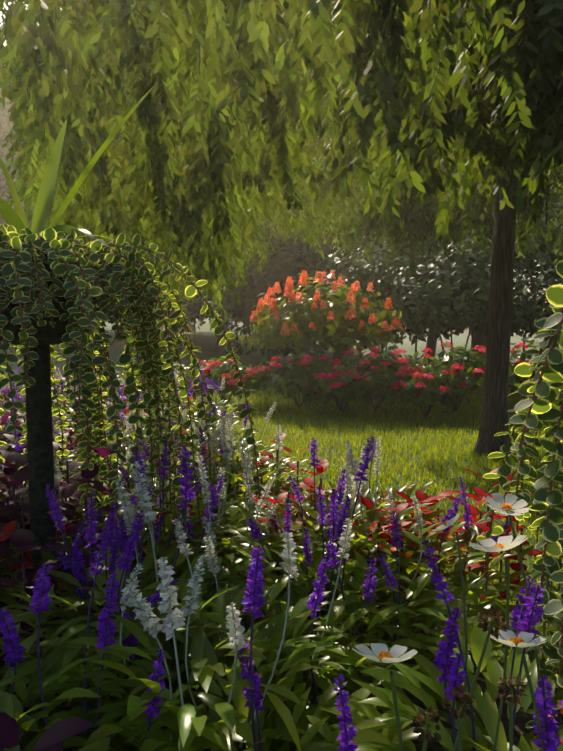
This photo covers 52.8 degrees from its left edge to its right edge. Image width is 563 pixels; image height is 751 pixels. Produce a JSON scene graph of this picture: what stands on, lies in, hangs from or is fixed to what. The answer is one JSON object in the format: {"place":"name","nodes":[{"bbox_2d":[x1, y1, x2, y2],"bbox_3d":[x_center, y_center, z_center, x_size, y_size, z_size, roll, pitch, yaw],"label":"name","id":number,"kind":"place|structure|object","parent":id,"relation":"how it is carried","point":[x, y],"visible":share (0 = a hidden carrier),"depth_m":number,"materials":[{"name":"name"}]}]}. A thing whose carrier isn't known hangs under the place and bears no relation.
{"place":"outdoors","nodes":[
{"label":"outdoors","id":0,"kind":"place"},
{"bbox_2d":[99,271,222,345],"bbox_3d":[-3.781,-4.389,19.468,9.124,6.796,8.138,0,5,2],"label":"weeping tree","id":1,"kind":"object","parent":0,"point":[176,302],"depth_m":17.14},
{"bbox_2d":[0,0,562,330],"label":"weeping tree","id":2,"kind":"object","parent":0,"point":[412,81],"depth_m":2.29,"materials":[{"name":"green plant"}]},
{"bbox_2d":[0,318,562,710],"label":"lawn","id":3,"kind":"structure","parent":0,"point":[116,352],"depth_m":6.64,"materials":[{"name":"green plant"}]},
{"bbox_2d":[40,0,562,458],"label":"weeping tree","id":4,"kind":"object","parent":3,"relation":"on","point":[548,103],"depth_m":4.82,"materials":[{"name":"green plant"}]},
{"bbox_2d":[62,271,560,417],"bbox_3d":[1.418,-0.530,7.991,9.037,2.011,3.260,0,5,2],"label":"hydrangea shrub","id":5,"kind":"object","parent":3,"relation":"on","point":[341,329],"depth_m":7.48,"materials":[{"name":"plant"}]},
{"bbox_2d":[187,270,531,391],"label":"shrub flowers","id":6,"kind":"object","parent":5,"relation":"on","point":[298,295],"visible":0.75,"depth_m":7.56,"materials":[{"name":"red plant"}]},
{"bbox_2d":[301,191,562,369],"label":"evergreen shrub","id":7,"kind":"object","parent":3,"relation":"on","point":[402,271],"depth_m":9.15,"materials":[{"name":"green plant"}]},
{"bbox_2d":[0,26,562,364],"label":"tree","id":8,"kind":"object","parent":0,"point":[249,288],"depth_m":12.95,"materials":[{"name":"green plant"}]},
{"bbox_2d":[0,435,562,750],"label":"soil bed","id":9,"kind":"object","parent":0,"point":[522,718],"depth_m":1.59,"materials":[{"name":"brown soil"}]},
{"bbox_2d":[0,254,103,620],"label":"planter stand","id":10,"kind":"object","parent":9,"relation":"on","point":[37,419],"visible":0.38,"depth_m":1.66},
{"bbox_2d":[0,88,151,275],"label":"spiky plant leaves","id":11,"kind":"object","parent":10,"relation":"in","point":[18,220],"visible":0.73,"depth_m":1.67,"materials":[{"name":"green plant"}]},
{"bbox_2d":[0,224,265,559],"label":"trailing vine","id":12,"kind":"object","parent":10,"relation":"in","point":[24,257],"depth_m":1.59,"materials":[{"name":"green plant"}]},
{"bbox_2d":[0,364,549,750],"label":"flower stems","id":13,"kind":"object","parent":9,"relation":"on","point":[252,691],"visible":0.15,"depth_m":1.44,"materials":[{"name":"green plant"}]},
{"bbox_2d":[0,367,542,750],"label":"red foliage plants","id":14,"kind":"object","parent":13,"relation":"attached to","point":[62,730],"visible":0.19,"depth_m":1.83,"materials":[{"name":"red plant"}]},
{"bbox_2d":[0,386,562,750],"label":"green leaves","id":15,"kind":"object","parent":9,"relation":"on","point":[214,673],"visible":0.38,"depth_m":1.27,"materials":[{"name":"green plant"}]},
{"bbox_2d":[51,368,423,649],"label":"white salvia flowers","id":16,"kind":"object","parent":15,"relation":"on","point":[176,617],"visible":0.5,"depth_m":1.36,"materials":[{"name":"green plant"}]},
{"bbox_2d":[0,362,562,750],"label":"purple salvia flowers","id":17,"kind":"object","parent":15,"relation":"on","point":[450,675],"visible":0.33,"depth_m":1.14,"materials":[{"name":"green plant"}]},
{"bbox_2d":[289,480,562,744],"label":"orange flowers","id":18,"kind":"object","parent":15,"relation":"on","point":[371,527],"visible":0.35,"depth_m":1.76,"materials":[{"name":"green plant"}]},
{"bbox_2d":[389,515,545,750],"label":"daisy stems","id":19,"kind":"object","parent":9,"relation":"on","point":[460,724],"visible":0.83,"depth_m":0.69,"materials":[{"name":"green plant"}]},
{"bbox_2d":[352,493,546,662],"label":"white daisy petals","id":20,"kind":"object","parent":19,"relation":"attached to","point":[396,651],"visible":0.92,"depth_m":0.71,"materials":[{"name":"white plant"}]},
{"bbox_2d":[378,504,528,744],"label":"flower centers","id":21,"kind":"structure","parent":19,"relation":"attached to","point":[434,716],"depth_m":0.62,"materials":[{"name":"brown plant"}]},
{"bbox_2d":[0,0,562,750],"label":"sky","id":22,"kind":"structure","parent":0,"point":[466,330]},
{"bbox_2d":[473,260,562,742],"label":"variegated vine","id":23,"kind":"object","parent":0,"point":[541,416],"depth_m":1.01,"materials":[{"name":"green plant"}]}
]}

